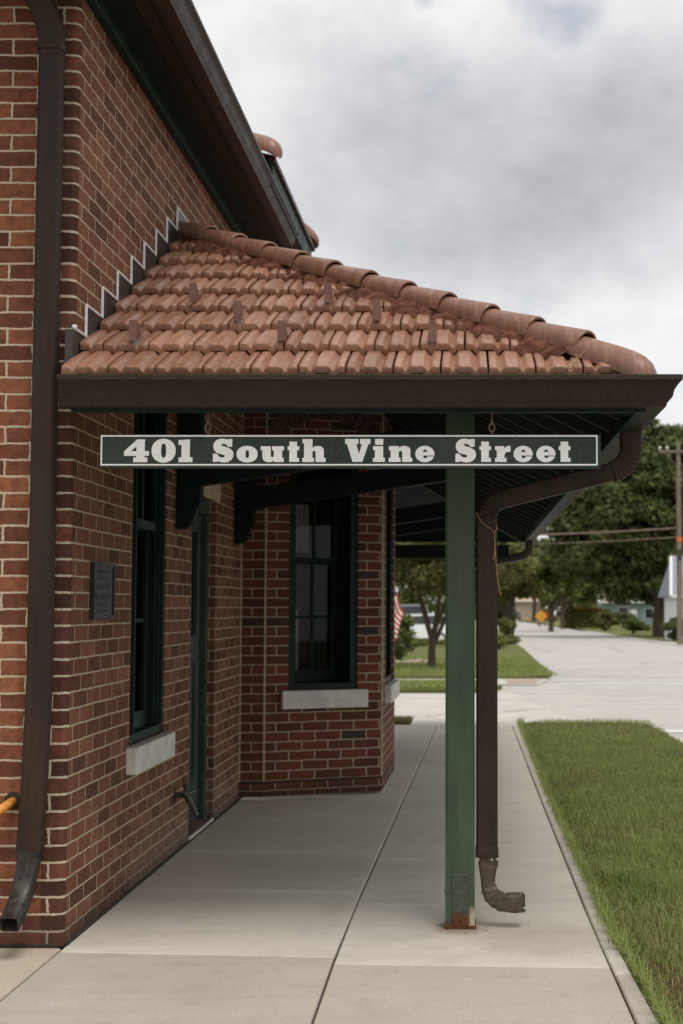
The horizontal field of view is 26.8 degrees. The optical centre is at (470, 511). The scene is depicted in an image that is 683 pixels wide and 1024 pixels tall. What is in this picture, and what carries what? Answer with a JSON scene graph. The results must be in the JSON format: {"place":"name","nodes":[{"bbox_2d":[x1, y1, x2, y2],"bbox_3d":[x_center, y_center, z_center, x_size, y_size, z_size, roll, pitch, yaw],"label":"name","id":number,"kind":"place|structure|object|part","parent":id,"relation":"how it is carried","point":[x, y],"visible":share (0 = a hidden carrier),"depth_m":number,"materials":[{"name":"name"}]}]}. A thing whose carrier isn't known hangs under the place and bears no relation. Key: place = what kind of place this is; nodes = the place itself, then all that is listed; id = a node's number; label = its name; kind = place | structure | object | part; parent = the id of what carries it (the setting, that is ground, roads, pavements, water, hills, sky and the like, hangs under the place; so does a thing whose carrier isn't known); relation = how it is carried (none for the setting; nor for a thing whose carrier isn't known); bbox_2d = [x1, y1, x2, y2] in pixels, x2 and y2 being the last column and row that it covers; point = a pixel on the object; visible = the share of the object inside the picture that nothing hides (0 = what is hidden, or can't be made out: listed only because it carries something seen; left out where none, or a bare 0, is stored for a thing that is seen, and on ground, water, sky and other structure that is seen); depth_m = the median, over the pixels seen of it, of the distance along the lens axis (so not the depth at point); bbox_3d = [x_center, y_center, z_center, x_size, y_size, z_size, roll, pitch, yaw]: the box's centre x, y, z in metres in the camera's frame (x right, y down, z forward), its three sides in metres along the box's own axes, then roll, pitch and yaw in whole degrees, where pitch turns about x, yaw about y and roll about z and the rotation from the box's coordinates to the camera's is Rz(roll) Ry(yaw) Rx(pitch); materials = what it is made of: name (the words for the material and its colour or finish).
{"place":"outdoors","nodes":[
{"label":"outdoors","id":0,"kind":"place"},
{"bbox_2d":[0,724,657,1023],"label":"sidewalk","id":1,"kind":"structure","parent":0,"point":[243,910],"depth_m":6.02,"materials":[{"name":"concrete"}]},
{"bbox_2d":[0,0,399,947],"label":"station building","id":2,"kind":"structure","parent":1,"relation":"on","point":[216,668],"depth_m":6.88,"materials":[{"name":"red brick"}]},
{"bbox_2d":[0,792,19,814],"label":"gas pipe","id":3,"kind":"object","parent":2,"relation":"attached to","point":[12,801],"visible":0.93,"depth_m":5.78,"materials":[{"name":"orange metal"}]},
{"bbox_2d":[90,562,115,618],"bbox_3d":[-1.644,0.353,6.363,0.020,0.250,0.369,0,-4,0],"label":"wall plaque","id":4,"kind":"object","parent":2,"relation":"attached to","point":[102,589],"depth_m":6.34,"materials":[{"name":"grey metal"}]},
{"bbox_2d":[126,413,174,774],"bbox_3d":[-1.694,0.151,7.353,0.182,2.292,0.895,0,-4,0],"label":"side window","id":5,"kind":"structure","parent":2,"relation":"in","point":[144,722],"depth_m":7.60,"materials":[{"name":"green paint"}]},
{"bbox_2d":[174,784,198,816],"bbox_3d":[-1.604,1.617,7.997,0.142,0.183,0.120,1,-4,-20],"label":"wall faucet","id":6,"kind":"object","parent":2,"relation":"attached to","point":[186,793],"depth_m":7.95,"materials":[{"name":"black metal"}]},
{"bbox_2d":[281,469,367,708],"bbox_3d":[-1.143,0.452,10.616,0.645,1.981,0.510,2,-4,-22],"label":"bay window","id":7,"kind":"structure","parent":2,"relation":"in","point":[343,562],"depth_m":10.60,"materials":[{"name":"green paint"}]},
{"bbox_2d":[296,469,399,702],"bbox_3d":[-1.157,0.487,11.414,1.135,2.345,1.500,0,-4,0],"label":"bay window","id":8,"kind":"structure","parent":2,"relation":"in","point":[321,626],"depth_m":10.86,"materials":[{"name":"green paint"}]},
{"bbox_2d":[57,221,682,928],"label":"porch canopy","id":9,"kind":"object","parent":1,"relation":"on","point":[221,321],"visible":0.83,"depth_m":6.17,"materials":[{"name":"tile"}]},
{"bbox_2d":[100,413,600,468],"bbox_3d":[-0.480,-0.306,5.689,2.000,0.263,0.057,0,-4,0],"label":"address sign","id":10,"kind":"object","parent":9,"relation":"hanging from","point":[350,451],"visible":1,"depth_m":5.68,"materials":[{"name":"metal"}]},
{"bbox_2d":[476,512,500,595],"bbox_3d":[0.083,0.185,6.215,0.118,0.368,0.031,0,-4,0],"label":"twine","id":11,"kind":"object","parent":9,"relation":"attached to","point":[494,552],"visible":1,"depth_m":6.20,"materials":[{"name":"fabric"}]},
{"bbox_2d":[564,350,585,368],"bbox_3d":[0.427,-0.592,5.709,0.104,0.120,0.076,0,-4,0],"label":"nest straw","id":12,"kind":"object","parent":9,"relation":"attached to","point":[570,364],"visible":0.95,"depth_m":5.72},
{"bbox_2d":[394,715,413,724],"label":"verge grass","id":13,"kind":"structure","parent":0,"point":[403,720],"depth_m":16.76,"materials":[{"name":"green plant"}]},
{"bbox_2d":[406,614,444,639],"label":"house","id":14,"kind":"structure","parent":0,"point":[419,627],"depth_m":76.86,"materials":[{"name":"white paint"}]},
{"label":"window","id":15,"kind":"part","parent":14,"relation":"part of","materials":[{"name":"glass"}]},
{"bbox_2d":[192,0,682,615],"label":"sky","id":16,"kind":"structure","parent":0,"point":[518,156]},
{"bbox_2d":[400,685,501,692],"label":"grass verge","id":17,"kind":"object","parent":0,"point":[436,690],"depth_m":25.15,"materials":[{"name":"green plant"}]},
{"bbox_2d":[411,724,516,725],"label":"path","id":18,"kind":"structure","parent":0,"point":[475,724],"depth_m":17.30,"materials":[{"name":"grey concrete"}]},
{"bbox_2d":[395,621,551,678],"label":"lawn","id":19,"kind":"structure","parent":0,"point":[515,649],"depth_m":48.85,"materials":[{"name":"green plant"}]},
{"bbox_2d":[395,634,407,657],"bbox_3d":[-2.365,4.004,41.386,1.073,0.920,1.245,0,-4,0],"label":"garden shrub","id":20,"kind":"object","parent":19,"relation":"on","point":[399,645],"visible":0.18,"depth_m":41.18,"materials":[{"name":"green plant"}]},
{"bbox_2d":[396,612,416,660],"bbox_3d":[-2.209,3.786,42.717,0.959,1.564,1.169,4,-5,-43],"label":"garden shrub","id":21,"kind":"object","parent":19,"relation":"on","point":[405,632],"visible":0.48,"depth_m":42.55,"materials":[{"name":"green plant"}]},
{"bbox_2d":[400,604,429,638],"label":"parked car","id":22,"kind":"object","parent":19,"relation":"on","point":[411,608],"visible":0.02,"depth_m":87.12,"materials":[{"name":"grey paint"}]},
{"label":"window","id":23,"kind":"part","parent":22,"relation":"part of","materials":[{"name":"glass"}]},
{"bbox_2d":[395,560,437,603],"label":"street tree","id":24,"kind":"object","parent":19,"relation":"on","point":[408,598],"visible":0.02,"depth_m":90.53,"materials":[{"name":"green plant"}]},
{"bbox_2d":[405,638,428,646],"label":"hedge","id":25,"kind":"object","parent":19,"relation":"on","point":[417,642],"visible":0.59,"depth_m":67.49,"materials":[{"name":"green plant"}]},
{"bbox_2d":[415,659,423,663],"bbox_3d":[-1.449,4.267,40.390,0.304,0.211,0.316,-1,-4,15],"label":"garden rock","id":26,"kind":"object","parent":19,"relation":"on","point":[419,661],"visible":0.55,"depth_m":40.27,"materials":[{"name":"beige stone"}]},
{"bbox_2d":[436,638,444,645],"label":"hedge","id":27,"kind":"object","parent":19,"relation":"on","point":[441,642],"visible":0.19,"depth_m":67.46,"materials":[{"name":"green plant"}]},
{"bbox_2d":[395,542,543,667],"bbox_3d":[-0.448,1.948,36.452,4.649,4.436,4.453,3,-5,-42],"label":"lawn tree","id":28,"kind":"object","parent":19,"relation":"on","point":[430,574],"visible":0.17,"depth_m":36.33,"materials":[{"name":"green plant"}]},
{"bbox_2d":[475,569,507,612],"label":"street tree","id":29,"kind":"object","parent":19,"relation":"on","point":[499,610],"visible":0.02,"depth_m":147.78,"materials":[{"name":"green plant"}]},
{"bbox_2d":[497,639,507,648],"bbox_3d":[1.244,5.773,61.801,0.783,0.552,0.767,0,-4,0],"label":"round bush","id":30,"kind":"object","parent":19,"relation":"on","point":[502,643],"visible":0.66,"depth_m":61.61,"materials":[{"name":"green plant"}]},
{"bbox_2d":[498,617,517,636],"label":"road shrub","id":31,"kind":"object","parent":19,"relation":"on","point":[507,626],"visible":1,"depth_m":104.25,"materials":[{"name":"green plant"}]},
{"bbox_2d":[475,559,542,633],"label":"street tree","id":32,"kind":"object","parent":19,"relation":"on","point":[523,586],"visible":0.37,"depth_m":116.67,"materials":[{"name":"green plant"}]},
{"bbox_2d":[497,634,520,644],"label":"round bush","id":33,"kind":"object","parent":19,"relation":"on","point":[512,639],"visible":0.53,"depth_m":71.33,"materials":[{"name":"green plant"}]},
{"bbox_2d":[400,679,548,685],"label":"path","id":34,"kind":"structure","parent":0,"point":[503,682],"depth_m":28.36,"materials":[{"name":"grey concrete"}]},
{"bbox_2d":[395,591,402,639],"bbox_3d":[-1.771,2.449,29.902,0.726,2.118,0.103,0,-4,0],"label":"garden flag","id":35,"kind":"object","parent":34,"relation":"on","point":[398,613],"visible":0.37,"depth_m":29.92,"materials":[{"name":"multicoloured fabric"}]},
{"bbox_2d":[506,679,540,682],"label":"path ramp","id":36,"kind":"structure","parent":34,"relation":"on","point":[522,680],"depth_m":29.71,"materials":[{"name":"concrete"}]},
{"bbox_2d":[395,655,556,688],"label":"lawn grass","id":37,"kind":"structure","parent":0,"point":[437,683],"depth_m":34.18,"materials":[{"name":"green plant"}]},
{"bbox_2d":[394,693,578,723],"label":"street","id":38,"kind":"structure","parent":0,"point":[424,708],"depth_m":20.40,"materials":[{"name":"grey concrete"}]},
{"bbox_2d":[475,616,676,644],"bbox_3d":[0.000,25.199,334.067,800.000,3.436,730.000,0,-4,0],"label":"ground","id":39,"kind":"structure","parent":0,"point":[558,619],"depth_m":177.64,"materials":[{"name":"green plant"}]},
{"bbox_2d":[512,599,516,623],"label":"street tree","id":40,"kind":"object","parent":39,"relation":"on","point":[513,606],"depth_m":239.18,"materials":[{"name":"green plant"}]},
{"bbox_2d":[507,597,537,620],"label":"tan house","id":41,"kind":"structure","parent":39,"relation":"on","point":[523,606],"depth_m":321.23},
{"bbox_2d":[398,589,664,619],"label":"woods","id":42,"kind":"object","parent":39,"relation":"on","point":[430,605],"visible":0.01,"depth_m":350.94,"materials":[{"name":"green plant"}]},
{"bbox_2d":[516,538,554,621],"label":"pale tree","id":43,"kind":"object","parent":39,"relation":"on","point":[542,540],"visible":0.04,"depth_m":279.09,"materials":[{"name":"green plant"}]},
{"bbox_2d":[535,610,546,621],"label":"warning sign","id":44,"kind":"object","parent":39,"relation":"on","point":[540,615],"visible":0.86,"depth_m":189.43,"materials":[{"name":"metal"}]},
{"bbox_2d":[538,547,543,625],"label":"pole","id":45,"kind":"object","parent":39,"relation":"on","point":[538,599],"visible":0.26,"depth_m":199.45,"materials":[{"name":"brown wood"}]},
{"bbox_2d":[530,547,581,631],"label":"street tree","id":46,"kind":"object","parent":39,"relation":"on","point":[552,591],"visible":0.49,"depth_m":144.19,"materials":[{"name":"green plant"}]},
{"bbox_2d":[560,577,584,628],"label":"street tree","id":47,"kind":"object","parent":39,"relation":"on","point":[563,613],"visible":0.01,"depth_m":167.35,"materials":[{"name":"brown plant"}]},
{"bbox_2d":[559,607,603,627],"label":"clipped hedge","id":48,"kind":"object","parent":39,"relation":"on","point":[585,620],"visible":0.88,"depth_m":171.25,"materials":[{"name":"green plant"}]},
{"bbox_2d":[564,580,600,628],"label":"street tree","id":49,"kind":"object","parent":39,"relation":"on","point":[591,595],"visible":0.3,"depth_m":170.41,"materials":[{"name":"green plant"}]},
{"bbox_2d":[591,610,620,630],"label":"road shrub","id":50,"kind":"object","parent":39,"relation":"on","point":[605,620],"visible":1,"depth_m":148.95,"materials":[{"name":"green plant"}]},
{"bbox_2d":[602,608,619,628],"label":"road shrub","id":51,"kind":"object","parent":39,"relation":"on","point":[616,615],"visible":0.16,"depth_m":164.18,"materials":[{"name":"green plant"}]},
{"bbox_2d":[541,418,682,636],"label":"maple tree","id":52,"kind":"object","parent":39,"relation":"on","point":[642,495],"visible":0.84,"depth_m":110.73,"materials":[{"name":"green plant"}]},
{"bbox_2d":[594,594,652,624],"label":"teal house","id":53,"kind":"structure","parent":39,"relation":"on","point":[643,612],"depth_m":207.48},
{"bbox_2d":[618,607,628,613],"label":"window","id":54,"kind":"structure","parent":53,"relation":"in","point":[620,609],"depth_m":207.46,"materials":[{"name":"grey glass"}]},
{"bbox_2d":[629,609,637,617],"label":"door","id":55,"kind":"structure","parent":53,"relation":"in","point":[635,611],"depth_m":207.41,"materials":[{"name":"white wood"}]},
{"bbox_2d":[645,608,652,618],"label":"window","id":56,"kind":"structure","parent":53,"relation":"in","point":[648,611],"depth_m":207.41,"materials":[{"name":"black glass"}]},
{"bbox_2d":[614,612,636,625],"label":"road shrub","id":57,"kind":"object","parent":39,"relation":"on","point":[623,615],"visible":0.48,"depth_m":178.33,"materials":[{"name":"green plant"}]},
{"bbox_2d":[621,617,650,633],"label":"road shrub","id":58,"kind":"object","parent":39,"relation":"on","point":[632,624],"visible":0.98,"depth_m":127.22,"materials":[{"name":"green plant"}]},
{"bbox_2d":[660,617,676,640],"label":"wide bush","id":59,"kind":"object","parent":39,"relation":"on","point":[671,625],"visible":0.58,"depth_m":92.65,"materials":[{"name":"green plant"}]},
{"bbox_2d":[658,556,682,641],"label":"white house","id":60,"kind":"structure","parent":39,"relation":"on","point":[668,591],"depth_m":97.25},
{"bbox_2d":[658,441,682,645],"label":"utility pole","id":61,"kind":"object","parent":39,"relation":"on","point":[677,451],"visible":0.96,"depth_m":79.93,"materials":[{"name":"brown wood"}]},
{"bbox_2d":[533,537,676,543],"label":"overhead wire","id":62,"kind":"object","parent":61,"relation":"attached to","point":[604,541],"visible":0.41,"depth_m":80.47,"materials":[{"name":"black metal"}]},
{"bbox_2d":[540,527,676,534],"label":"overhead wire","id":63,"kind":"object","parent":61,"relation":"attached to","point":[609,531],"visible":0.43,"depth_m":80.47,"materials":[{"name":"black metal"}]},
{"bbox_2d":[497,620,682,737],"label":"road","id":64,"kind":"structure","parent":0,"point":[567,654],"depth_m":32.50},
{"bbox_2d":[497,608,516,625],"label":"road shrub","id":65,"kind":"object","parent":64,"relation":"on","point":[512,616],"visible":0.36,"depth_m":149.07,"materials":[{"name":"green plant"}]},
{"bbox_2d":[516,612,520,620],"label":"parked car","id":66,"kind":"object","parent":64,"relation":"on","point":[518,615],"visible":0.56,"depth_m":298.16,"materials":[{"name":"black paint"}]},
{"bbox_2d":[544,609,557,622],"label":"road shrub","id":67,"kind":"object","parent":64,"relation":"on","point":[548,612],"visible":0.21,"depth_m":199.27,"materials":[{"name":"green plant"}]},
{"bbox_2d":[552,680,682,680],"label":"crosswalk line","id":68,"kind":"object","parent":64,"relation":"on","point":[617,680],"visible":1,"depth_m":30.67,"materials":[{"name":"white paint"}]},
{"bbox_2d":[665,730,682,731],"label":"crosswalk line","id":69,"kind":"object","parent":64,"relation":"on","point":[674,730],"depth_m":16.51,"materials":[{"name":"white paint"}]},
{"bbox_2d":[515,717,682,1023],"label":"lawn","id":70,"kind":"structure","parent":0,"point":[601,878],"depth_m":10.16,"materials":[{"name":"plant"}]},
{"bbox_2d":[586,631,682,645],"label":"path","id":71,"kind":"structure","parent":0,"point":[658,641],"depth_m":107.72,"materials":[{"name":"grey concrete"}]}
]}

